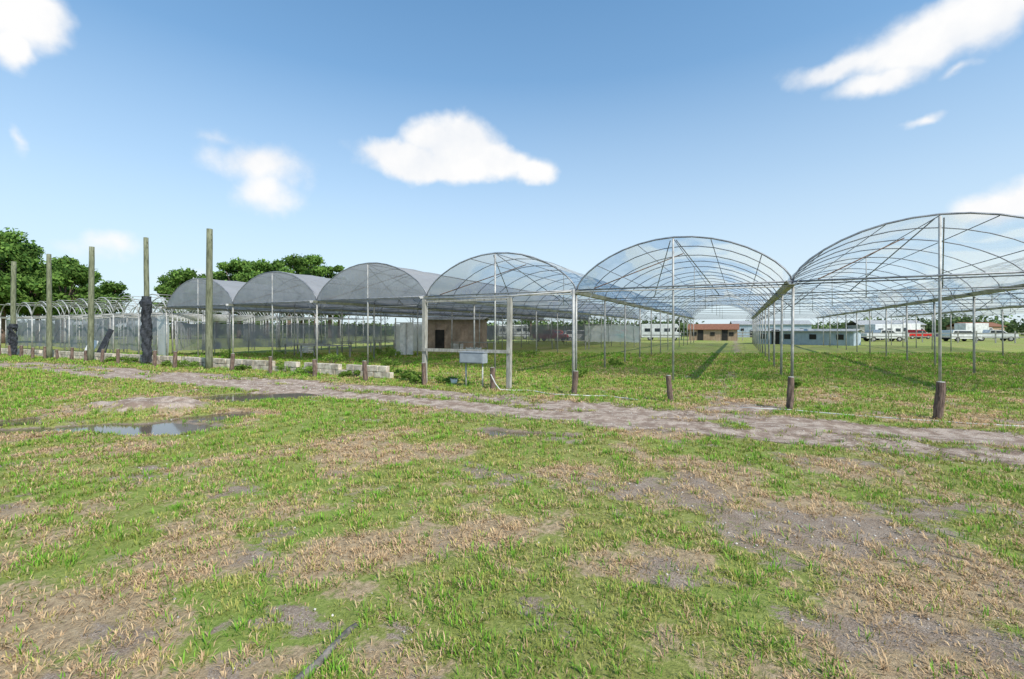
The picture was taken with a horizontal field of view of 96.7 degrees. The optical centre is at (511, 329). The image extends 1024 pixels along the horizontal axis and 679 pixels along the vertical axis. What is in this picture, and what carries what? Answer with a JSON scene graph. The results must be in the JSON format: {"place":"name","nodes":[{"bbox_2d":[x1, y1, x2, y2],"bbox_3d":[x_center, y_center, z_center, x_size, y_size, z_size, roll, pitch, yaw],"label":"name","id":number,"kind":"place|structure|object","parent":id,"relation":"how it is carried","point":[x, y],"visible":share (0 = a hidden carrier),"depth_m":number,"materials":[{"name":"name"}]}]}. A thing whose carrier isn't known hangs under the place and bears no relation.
{"place":"outdoors","nodes":[
{"label":"outdoors","id":0,"kind":"place"},
{"bbox_2d":[0,334,1023,678],"bbox_3d":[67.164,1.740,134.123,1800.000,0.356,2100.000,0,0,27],"label":"ground","id":1,"kind":"structure","parent":0,"point":[386,636],"depth_m":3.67,"materials":[{"name":"green plant"}]},
{"bbox_2d":[6,261,17,354],"bbox_3d":[-33.681,-1.299,30.708,0.551,6.608,0.532,0,0,27],"label":"wooden pole","id":2,"kind":"object","parent":1,"relation":"on","point":[12,336],"visible":0.89,"depth_m":30.61,"materials":[{"name":"green wood"}]},
{"bbox_2d":[0,227,55,342],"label":"broadleaf tree","id":3,"kind":"object","parent":1,"relation":"on","point":[11,242],"visible":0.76,"depth_m":59.51,"materials":[{"name":"green plant"}]},
{"bbox_2d":[0,247,69,319],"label":"broadleaf tree","id":4,"kind":"object","parent":1,"relation":"on","point":[38,310],"visible":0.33,"depth_m":61.42,"materials":[{"name":"green plant"}]},
{"bbox_2d":[46,254,52,357],"bbox_3d":[-28.721,-1.349,28.253,0.310,6.704,0.311,0,0,-19],"label":"wooden pole","id":5,"kind":"object","parent":1,"relation":"on","point":[49,353],"visible":0.96,"depth_m":28.16,"materials":[{"name":"green wood"}]},
{"bbox_2d":[26,254,105,319],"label":"broadleaf tree","id":6,"kind":"object","parent":1,"relation":"on","point":[68,273],"visible":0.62,"depth_m":59.57,"materials":[{"name":"green plant"}]},
{"bbox_2d":[5,315,168,352],"bbox_3d":[-36.443,0.423,37.821,28.430,2.854,0.099,0,0,27],"label":"side curtain","id":7,"kind":"object","parent":1,"relation":"on","point":[125,332],"visible":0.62,"depth_m":37.23,"materials":[{"name":"plastic"}]},
{"bbox_2d":[87,246,94,360],"bbox_3d":[-23.874,-1.350,25.824,0.460,6.703,0.290,0,0,27],"label":"wooden pole","id":8,"kind":"object","parent":1,"relation":"on","point":[90,336],"visible":0.96,"depth_m":25.73,"materials":[{"name":"green wood"}]},
{"bbox_2d":[96,328,113,352],"bbox_3d":[-24.429,0.900,27.310,1.313,1.971,0.760,0,0,27],"label":"folded black tarp","id":9,"kind":"object","parent":1,"relation":"on","point":[105,340],"visible":0.64,"depth_m":27.43,"materials":[{"name":"plastic"}]},
{"bbox_2d":[0,304,222,347],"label":"bare hoop frame","id":10,"kind":"object","parent":1,"relation":"on","point":[75,309],"visible":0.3,"depth_m":47.25,"materials":[{"name":"metal"}]},
{"bbox_2d":[96,280,133,313],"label":"broadleaf tree","id":11,"kind":"object","parent":1,"relation":"on","point":[111,290],"visible":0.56,"depth_m":82.89,"materials":[{"name":"green plant"}]},
{"bbox_2d":[0,303,240,344],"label":"bare hoop frame","id":12,"kind":"object","parent":1,"relation":"on","point":[94,306],"visible":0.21,"depth_m":46.05,"materials":[{"name":"metal"}]},
{"bbox_2d":[115,356,139,362],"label":"weed clump","id":13,"kind":"object","parent":1,"relation":"on","point":[126,359],"visible":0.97,"depth_m":23.90,"materials":[{"name":"green plant"}]},
{"bbox_2d":[16,302,258,323],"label":"bare hoop frame","id":14,"kind":"object","parent":1,"relation":"on","point":[95,318],"visible":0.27,"depth_m":43.97,"materials":[{"name":"metal"}]},
{"bbox_2d":[139,237,152,364],"bbox_3d":[-18.588,-1.351,23.148,0.550,6.703,0.555,0,0,27],"label":"wooden pole","id":15,"kind":"object","parent":1,"relation":"on","point":[145,304],"visible":1,"depth_m":23.07,"materials":[{"name":"black wood"}]},
{"bbox_2d":[152,350,156,366],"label":"wooden bollard","id":16,"kind":"object","parent":1,"relation":"on","point":[154,362],"visible":0.86,"depth_m":22.10,"materials":[{"name":"brown wood"}]},
{"bbox_2d":[31,301,278,349],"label":"bare hoop frame","id":17,"kind":"object","parent":1,"relation":"on","point":[32,316],"visible":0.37,"depth_m":41.30,"materials":[{"name":"metal"}]},
{"bbox_2d":[157,314,168,354],"bbox_3d":[-23.389,0.398,30.501,1.430,2.904,0.090,0,0,27],"label":"white plastic panel","id":18,"kind":"object","parent":1,"relation":"on","point":[161,335],"visible":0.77,"depth_m":30.54,"materials":[{"name":"plastic"}]},
{"bbox_2d":[152,275,179,338],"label":"broadleaf tree","id":19,"kind":"object","parent":1,"relation":"on","point":[167,287],"visible":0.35,"depth_m":90.53,"materials":[{"name":"green plant"}]},
{"bbox_2d":[52,300,288,350],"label":"bare hoop frame","id":20,"kind":"object","parent":1,"relation":"on","point":[137,317],"visible":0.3,"depth_m":41.02,"materials":[{"name":"metal"}]},
{"bbox_2d":[172,351,176,368],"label":"wooden bollard","id":21,"kind":"object","parent":1,"relation":"on","point":[175,359],"visible":0.87,"depth_m":21.26,"materials":[{"name":"brown wood"}]},
{"bbox_2d":[164,266,201,322],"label":"broadleaf tree","id":22,"kind":"object","parent":1,"relation":"on","point":[180,276],"visible":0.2,"depth_m":84.50,"materials":[{"name":"green plant"}]},
{"bbox_2d":[68,298,301,350],"bbox_3d":[-28.962,-0.269,44.811,3.589,4.338,21.087,0,0,27],"label":"bare hoop frame","id":23,"kind":"object","parent":1,"relation":"on","point":[69,315],"visible":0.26,"depth_m":37.96,"materials":[{"name":"metal"}]},
{"bbox_2d":[177,359,199,366],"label":"weed clump","id":24,"kind":"object","parent":1,"relation":"on","point":[185,362],"visible":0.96,"depth_m":21.55,"materials":[{"name":"green plant"}]},
{"bbox_2d":[1,348,393,378],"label":"blocks","id":25,"kind":"structure","parent":1,"relation":"on","point":[376,371],"depth_m":20.09,"materials":[{"name":"concrete"}]},
{"bbox_2d":[205,228,212,368],"bbox_3d":[-13.852,-1.299,20.805,0.322,6.603,0.316,0,0,-16],"label":"wooden pole","id":26,"kind":"object","parent":1,"relation":"on","point":[209,309],"visible":0.92,"depth_m":20.69,"materials":[{"name":"brown wood"}]},
{"bbox_2d":[94,297,324,351],"bbox_3d":[-25.832,-0.269,43.244,3.589,4.338,21.087,0,0,27],"label":"bare hoop frame","id":27,"kind":"object","parent":1,"relation":"on","point":[191,316],"visible":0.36,"depth_m":39.80,"materials":[{"name":"metal"}]},
{"bbox_2d":[196,270,234,321],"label":"broadleaf tree","id":28,"kind":"object","parent":1,"relation":"on","point":[218,273],"visible":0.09,"depth_m":96.31,"materials":[{"name":"green plant"}]},
{"bbox_2d":[229,353,234,370],"bbox_3d":[-11.948,1.453,19.422,0.222,0.889,0.173,0,0,-19],"label":"wooden bollard","id":29,"kind":"object","parent":1,"relation":"on","point":[232,360],"visible":0.82,"depth_m":19.36,"materials":[{"name":"brown wood"}]},
{"bbox_2d":[216,257,257,323],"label":"broadleaf tree","id":30,"kind":"object","parent":1,"relation":"on","point":[235,267],"visible":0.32,"depth_m":92.76,"materials":[{"name":"green plant"}]},
{"bbox_2d":[112,295,362,352],"bbox_3d":[-22.703,-0.269,41.676,3.589,4.338,21.087,0,0,27],"label":"bare hoop frame","id":31,"kind":"object","parent":1,"relation":"on","point":[113,314],"visible":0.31,"depth_m":36.53,"materials":[{"name":"metal"}]},
{"bbox_2d":[234,364,251,370],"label":"weed clump","id":32,"kind":"object","parent":1,"relation":"on","point":[242,367],"visible":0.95,"depth_m":19.84,"materials":[{"name":"green plant"}]},
{"bbox_2d":[138,294,387,354],"bbox_3d":[-19.573,-0.269,40.109,3.589,4.338,21.087,0,0,27],"label":"bare hoop frame","id":33,"kind":"object","parent":1,"relation":"on","point":[254,316],"visible":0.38,"depth_m":35.21,"materials":[{"name":"metal"}]},
{"bbox_2d":[237,258,288,323],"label":"broadleaf tree","id":34,"kind":"object","parent":1,"relation":"on","point":[259,267],"visible":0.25,"depth_m":89.39,"materials":[{"name":"green plant"}]},
{"bbox_2d":[268,356,271,373],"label":"wooden bollard","id":35,"kind":"object","parent":1,"relation":"on","point":[270,364],"visible":0.88,"depth_m":18.20,"materials":[{"name":"brown wood"}]},
{"bbox_2d":[265,350,285,359],"bbox_3d":[-14.162,1.507,27.192,1.460,0.648,1.304,0,0,27],"label":"weed clump","id":36,"kind":"object","parent":1,"relation":"on","point":[275,354],"visible":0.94,"depth_m":27.23,"materials":[{"name":"green plant"}]},
{"bbox_2d":[275,361,295,371],"bbox_3d":[-9.602,1.563,19.328,1.142,0.537,0.755,0,0,51],"label":"weed clump","id":37,"kind":"object","parent":1,"relation":"on","point":[280,366],"visible":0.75,"depth_m":19.20,"materials":[{"name":"green plant"}]},
{"bbox_2d":[263,253,309,322],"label":"broadleaf tree","id":38,"kind":"object","parent":1,"relation":"on","point":[295,263],"visible":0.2,"depth_m":93.70,"materials":[{"name":"green plant"}]},
{"bbox_2d":[0,393,576,437],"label":"puddle water","id":39,"kind":"structure","parent":1,"relation":"on","point":[176,426],"depth_m":8.71,"materials":[{"name":"grey liquid"}]},
{"bbox_2d":[293,365,312,373],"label":"weed clump","id":40,"kind":"object","parent":1,"relation":"on","point":[303,370],"visible":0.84,"depth_m":18.03,"materials":[{"name":"green plant"}]},
{"bbox_2d":[285,343,329,353],"bbox_3d":[-14.296,1.393,31.752,3.400,0.815,1.200,0,0,27],"label":"potting bench","id":41,"kind":"object","parent":1,"relation":"on","point":[305,344],"visible":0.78,"depth_m":32.00,"materials":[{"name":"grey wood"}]},
{"bbox_2d":[299,254,328,322],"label":"broadleaf tree","id":42,"kind":"object","parent":1,"relation":"on","point":[314,262],"visible":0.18,"depth_m":91.11,"materials":[{"name":"green plant"}]},
{"bbox_2d":[312,359,316,376],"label":"wooden bollard","id":43,"kind":"object","parent":1,"relation":"on","point":[314,365],"visible":0.86,"depth_m":17.12,"materials":[{"name":"brown wood"}]},
{"bbox_2d":[293,623,357,678],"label":"buried drain pipe","id":44,"kind":"object","parent":1,"relation":"on","point":[326,652],"visible":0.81,"depth_m":2.48,"materials":[{"name":"plastic"}]},
{"bbox_2d":[299,345,351,357],"bbox_3d":[-11.838,1.393,28.844,3.400,0.815,1.200,0,0,27],"label":"potting bench","id":45,"kind":"object","parent":1,"relation":"on","point":[325,345],"visible":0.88,"depth_m":28.55,"materials":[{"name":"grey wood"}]},
{"bbox_2d":[313,264,346,324],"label":"broadleaf tree","id":46,"kind":"object","parent":1,"relation":"on","point":[336,269],"visible":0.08,"depth_m":95.25,"materials":[{"name":"green plant"}]},
{"bbox_2d":[322,353,343,363],"bbox_3d":[-9.384,1.508,23.788,1.316,0.644,0.916,0,0,27],"label":"weed clump","id":47,"kind":"object","parent":1,"relation":"on","point":[329,357],"visible":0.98,"depth_m":23.77,"materials":[{"name":"green plant"}]},
{"bbox_2d":[338,370,360,376],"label":"weed clump","id":48,"kind":"object","parent":1,"relation":"on","point":[346,373],"visible":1,"depth_m":17.11,"materials":[{"name":"green plant"}]},
{"bbox_2d":[160,278,548,356],"bbox_3d":[-8.836,-0.674,50.586,7.827,5.148,50.050,0,0,27],"label":"hoop greenhouse","id":49,"kind":"object","parent":1,"relation":"on","point":[189,294],"visible":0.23,"depth_m":30.14,"materials":[{"name":"metal"}]},
{"bbox_2d":[176,321,393,353],"bbox_3d":[-12.943,0.648,49.651,0.100,2.404,42.852,0,0,27],"label":"side curtain","id":50,"kind":"object","parent":49,"relation":"attached to","point":[247,334],"visible":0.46,"depth_m":36.74,"materials":[{"name":"plastic"}]},
{"bbox_2d":[362,361,367,380],"bbox_3d":[-5.154,1.500,16.002,0.235,0.818,0.188,0,0,27],"label":"wooden bollard","id":51,"kind":"object","parent":1,"relation":"on","point":[364,370],"visible":0.88,"depth_m":15.94,"materials":[{"name":"brown wood"}]},
{"bbox_2d":[381,357,400,366],"bbox_3d":[-5.681,1.545,21.226,1.353,0.571,0.590,0,0,33],"label":"weed clump","id":52,"kind":"object","parent":1,"relation":"on","point":[388,362],"visible":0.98,"depth_m":21.13,"materials":[{"name":"green plant"}]},
{"bbox_2d":[386,347,403,356],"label":"weed clump","id":53,"kind":"object","parent":1,"relation":"on","point":[391,352],"visible":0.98,"depth_m":28.22,"materials":[{"name":"green plant"}]},
{"bbox_2d":[395,318,406,354],"bbox_3d":[-7.557,0.500,30.980,0.855,2.600,0.076,0,0,9],"label":"frame","id":54,"kind":"object","parent":1,"relation":"on","point":[395,336],"visible":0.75,"depth_m":30.94,"materials":[{"name":"metal"}]},
{"bbox_2d":[400,322,412,354],"bbox_3d":[-7.181,0.600,30.996,0.900,2.200,0.080,0,0,4],"label":"leaf","id":55,"kind":"object","parent":54,"relation":"attached to","point":[409,338],"visible":0.86,"depth_m":30.95,"materials":[{"name":"white paint"}]},
{"bbox_2d":[393,368,421,376],"bbox_3d":[-3.852,1.631,16.983,1.232,0.400,0.786,0,0,27],"label":"weed clump","id":56,"kind":"object","parent":1,"relation":"on","point":[408,370],"visible":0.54,"depth_m":16.96,"materials":[{"name":"green plant"}]},
{"bbox_2d":[394,322,421,351],"bbox_3d":[-7.716,0.648,34.283,2.591,2.404,0.093,0,0,18],"label":"hanging plastic sheet","id":57,"kind":"object","parent":1,"relation":"on","point":[414,336],"visible":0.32,"depth_m":34.16,"materials":[{"name":"plastic"}]},
{"bbox_2d":[225,271,591,360],"bbox_3d":[-2.550,-0.673,47.438,7.828,5.148,50.050,0,0,27],"label":"hoop greenhouse","id":58,"kind":"object","parent":1,"relation":"on","point":[281,290],"visible":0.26,"depth_m":27.12,"materials":[{"name":"metal"}]},
{"bbox_2d":[410,373,421,383],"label":"weed clump","id":59,"kind":"object","parent":1,"relation":"on","point":[413,378],"visible":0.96,"depth_m":14.99,"materials":[{"name":"green plant"}]},
{"bbox_2d":[421,362,426,384],"bbox_3d":[-2.863,1.482,14.846,0.167,0.825,0.184,0,0,27],"label":"wooden bollard","id":60,"kind":"object","parent":1,"relation":"on","point":[423,368],"visible":0.88,"depth_m":14.78,"materials":[{"name":"brown wood"}]},
{"bbox_2d":[435,374,460,382],"bbox_3d":[-2.156,1.662,15.226,0.866,0.352,0.878,0,0,8],"label":"weed clump","id":61,"kind":"object","parent":1,"relation":"on","point":[439,378],"visible":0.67,"depth_m":15.14,"materials":[{"name":"green plant"}]},
{"bbox_2d":[428,317,489,347],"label":"wooden shed","id":62,"kind":"structure","parent":1,"relation":"on","point":[439,332],"depth_m":43.55,"materials":[{"name":"wood"}]},
{"bbox_2d":[435,330,443,347],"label":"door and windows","id":63,"kind":"structure","parent":62,"relation":"in","point":[439,334],"depth_m":43.60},
{"bbox_2d":[308,262,638,364],"bbox_3d":[3.735,-0.679,44.291,7.826,5.159,50.050,0,0,27],"label":"hoop greenhouse","id":64,"kind":"object","parent":1,"relation":"on","point":[373,285],"visible":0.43,"depth_m":24.35,"materials":[{"name":"metal"}]},
{"bbox_2d":[459,351,487,386],"bbox_3d":[-1.199,1.292,14.133,0.900,1.216,0.340,0,0,27],"label":"utility box","id":65,"kind":"object","parent":1,"relation":"on","point":[465,357],"visible":0.91,"depth_m":14.01,"materials":[{"name":"grey metal"}]},
{"bbox_2d":[490,367,495,388],"bbox_3d":[-0.581,1.513,13.723,0.192,0.760,0.180,0,0,27],"label":"wooden bollard","id":66,"kind":"object","parent":1,"relation":"on","point":[492,373],"visible":0.81,"depth_m":13.68,"materials":[{"name":"brown wood"}]},
{"bbox_2d":[9,309,1023,335],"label":"distant tree line","id":67,"kind":"object","parent":1,"relation":"on","point":[1012,326],"visible":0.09,"depth_m":128.12,"materials":[{"name":"green plant"}]},
{"bbox_2d":[512,349,539,356],"bbox_3d":[0.847,1.501,28.829,1.943,0.660,0.975,0,0,27],"label":"weed clump","id":68,"kind":"object","parent":1,"relation":"on","point":[531,352],"visible":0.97,"depth_m":28.74,"materials":[{"name":"green plant"}]},
{"bbox_2d":[487,324,609,344],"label":"back curtain","id":69,"kind":"object","parent":1,"relation":"on","point":[544,332],"visible":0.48,"depth_m":56.39,"materials":[{"name":"plastic"}]},
{"bbox_2d":[413,252,691,371],"bbox_3d":[10.022,-0.675,41.142,7.827,5.150,50.050,0,0,27],"label":"hoop greenhouse","id":70,"kind":"object","parent":1,"relation":"on","point":[462,278],"visible":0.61,"depth_m":24.14,"materials":[{"name":"metal"}]},
{"bbox_2d":[551,340,589,349],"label":"potting bench","id":71,"kind":"object","parent":1,"relation":"on","point":[570,340],"visible":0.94,"depth_m":41.74,"materials":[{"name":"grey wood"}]},
{"bbox_2d":[571,371,577,393],"bbox_3d":[1.726,1.507,12.557,0.214,0.753,0.168,0,0,27],"label":"wooden bollard","id":72,"kind":"object","parent":1,"relation":"on","point":[574,383],"visible":0.85,"depth_m":12.48,"materials":[{"name":"brown wood"}]},
{"bbox_2d":[568,369,589,376],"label":"weed clump","id":73,"kind":"object","parent":1,"relation":"on","point":[582,372],"visible":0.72,"depth_m":16.99,"materials":[{"name":"green plant"}]},
{"bbox_2d":[422,286,791,388],"bbox_3d":[1.471,0.266,15.405,14.068,3.267,4.266,0,0,27],"label":"gate frame","id":74,"kind":"object","parent":1,"relation":"on","point":[507,351],"visible":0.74,"depth_m":13.88,"materials":[{"name":"grey metal"}]},
{"bbox_2d":[585,324,638,341],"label":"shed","id":75,"kind":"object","parent":1,"relation":"on","point":[614,332],"visible":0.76,"depth_m":46.52,"materials":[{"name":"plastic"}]},
{"bbox_2d":[607,357,623,364],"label":"weed clump","id":76,"kind":"object","parent":1,"relation":"on","point":[610,361],"visible":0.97,"depth_m":22.54,"materials":[{"name":"green plant"}]},
{"bbox_2d":[641,324,680,339],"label":"camper van","id":77,"kind":"object","parent":1,"relation":"on","point":[645,330],"visible":0.73,"depth_m":75.14,"materials":[{"name":"metal"}]},
{"bbox_2d":[666,375,673,401],"bbox_3d":[3.964,1.523,11.438,0.192,0.763,0.144,0,0,27],"label":"wooden bollard","id":78,"kind":"object","parent":1,"relation":"on","point":[669,387],"visible":0.87,"depth_m":11.39,"materials":[{"name":"brown wood"}]},
{"bbox_2d":[559,236,792,380],"bbox_3d":[16.313,-0.674,37.992,7.839,5.150,50.050,0,0,27],"label":"hoop greenhouse","id":79,"kind":"object","parent":1,"relation":"on","point":[642,258],"visible":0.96,"depth_m":19.28,"materials":[{"name":"metal"}]},
{"bbox_2d":[730,320,812,336],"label":"farm shed","id":80,"kind":"structure","parent":1,"relation":"on","point":[745,326],"depth_m":107.14,"materials":[{"name":"white metal"}]},
{"bbox_2d":[786,376,793,408],"bbox_3d":[6.279,1.481,10.281,0.175,0.844,0.157,0,0,27],"label":"wooden bollard","id":81,"kind":"object","parent":1,"relation":"on","point":[790,395],"visible":0.84,"depth_m":10.22,"materials":[{"name":"brown wood"}]},
{"bbox_2d":[757,331,860,345],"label":"walls","id":82,"kind":"structure","parent":1,"relation":"on","point":[803,338],"depth_m":53.31,"materials":[{"name":"blue"}]},
{"bbox_2d":[761,330,843,343],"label":"door and windows","id":83,"kind":"structure","parent":82,"relation":"attached to","point":[788,336],"depth_m":56.18,"materials":[{"name":"black glass"}]},
{"bbox_2d":[751,329,864,331],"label":"roof","id":84,"kind":"structure","parent":82,"relation":"on","point":[819,330],"depth_m":53.63,"materials":[{"name":"metal"}]},
{"bbox_2d":[647,331,1023,342],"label":"wooden fence","id":85,"kind":"object","parent":1,"relation":"on","point":[922,333],"visible":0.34,"depth_m":64.11,"materials":[{"name":"grey wood"}]},
{"bbox_2d":[861,330,904,341],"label":"white pickup truck","id":86,"kind":"object","parent":1,"relation":"on","point":[898,339],"visible":0.58,"depth_m":69.19,"materials":[{"name":"metal"}]},
{"bbox_2d":[747,212,1023,380],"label":"hoop greenhouse","id":87,"kind":"object","parent":1,"relation":"on","point":[983,271],"visible":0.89,"depth_m":15.73,"materials":[{"name":"metal"}]},
{"bbox_2d":[847,320,926,332],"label":"farm shed","id":88,"kind":"structure","parent":1,"relation":"on","point":[860,324],"depth_m":118.59,"materials":[{"name":"white metal"}]},
{"bbox_2d":[865,324,908,339],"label":"white van","id":89,"kind":"object","parent":1,"relation":"on","point":[897,328],"visible":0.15,"depth_m":78.87,"materials":[{"name":"metal"}]},
{"bbox_2d":[896,323,925,337],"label":"white box truck","id":90,"kind":"object","parent":1,"relation":"on","point":[911,326],"visible":0.21,"depth_m":94.77,"materials":[{"name":"metal"}]},
{"bbox_2d":[813,257,1023,372],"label":"hoop greenhouse","id":91,"kind":"object","parent":1,"relation":"on","point":[975,303],"visible":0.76,"depth_m":29.43,"materials":[{"name":"metal"}]},
{"bbox_2d":[908,330,931,338],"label":"red pickup truck","id":92,"kind":"object","parent":1,"relation":"on","point":[914,331],"visible":0.42,"depth_m":87.18,"materials":[{"name":"metal"}]},
{"bbox_2d":[933,381,945,419],"bbox_3d":[8.564,1.470,9.128,0.210,0.862,0.167,0,0,27],"label":"wooden bollard","id":93,"kind":"object","parent":1,"relation":"on","point":[939,402],"visible":0.85,"depth_m":9.07,"materials":[{"name":"brown wood"}]},
{"bbox_2d":[884,289,1023,355],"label":"hoop greenhouse","id":94,"kind":"object","parent":1,"relation":"on","point":[1003,309],"visible":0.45,"depth_m":39.55,"materials":[{"name":"metal"}]},
{"bbox_2d":[942,330,982,341],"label":"parked suv","id":95,"kind":"object","parent":1,"relation":"on","point":[955,338],"visible":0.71,"depth_m":69.07,"materials":[{"name":"metal"}]},
{"bbox_2d":[954,323,994,338],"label":"white utility truck","id":96,"kind":"object","parent":1,"relation":"on","point":[980,327],"visible":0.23,"depth_m":90.85,"materials":[{"name":"metal"}]},
{"bbox_2d":[944,322,1006,329],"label":"farm shed","id":97,"kind":"structure","parent":1,"relation":"on","point":[995,326],"depth_m":116.34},
{"bbox_2d":[972,330,1018,340],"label":"white pickup truck","id":98,"kind":"object","parent":1,"relation":"on","point":[997,335],"visible":0.38,"depth_m":71.18,"materials":[{"name":"metal"}]},
{"bbox_2d":[0,361,1023,469],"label":"gravel track","id":99,"kind":"structure","parent":0,"point":[603,416],"depth_m":9.36,"materials":[{"name":"gravel"},{"name":"grey gravel"}]},
{"bbox_2d":[491,375,637,399],"bbox_3d":[1.351,1.551,12.531,4.222,0.504,0.448,0,0,27],"label":"water hose","id":100,"kind":"object","parent":99,"relation":"on","point":[558,394],"visible":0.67,"depth_m":12.35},
{"bbox_2d":[741,407,1023,426],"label":"irrigation pipe","id":101,"kind":"object","parent":99,"relation":"on","point":[869,416],"visible":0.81,"depth_m":9.46,"materials":[{"name":"white plastic"}]},
{"bbox_2d":[0,0,1023,326],"label":"sky","id":102,"kind":"structure","parent":0,"point":[432,136],"materials":[{"name":"blue"}]},
{"bbox_2d":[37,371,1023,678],"bbox_3d":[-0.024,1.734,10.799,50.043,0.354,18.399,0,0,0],"label":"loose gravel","id":103,"kind":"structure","parent":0,"point":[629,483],"depth_m":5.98,"materials":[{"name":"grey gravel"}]},
{"bbox_2d":[689,330,736,340],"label":"walls","id":104,"kind":"structure","parent":0,"point":[706,334],"depth_m":75.63,"materials":[{"name":"beige paint"}]},
{"bbox_2d":[692,330,733,340],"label":"door and windows","id":105,"kind":"structure","parent":104,"relation":"attached to","point":[724,335],"depth_m":75.31,"materials":[{"name":"black glass"}]},
{"bbox_2d":[688,324,738,329],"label":"roof","id":106,"kind":"structure","parent":104,"relation":"on","point":[716,326],"depth_m":76.44,"materials":[{"name":"red tile"}]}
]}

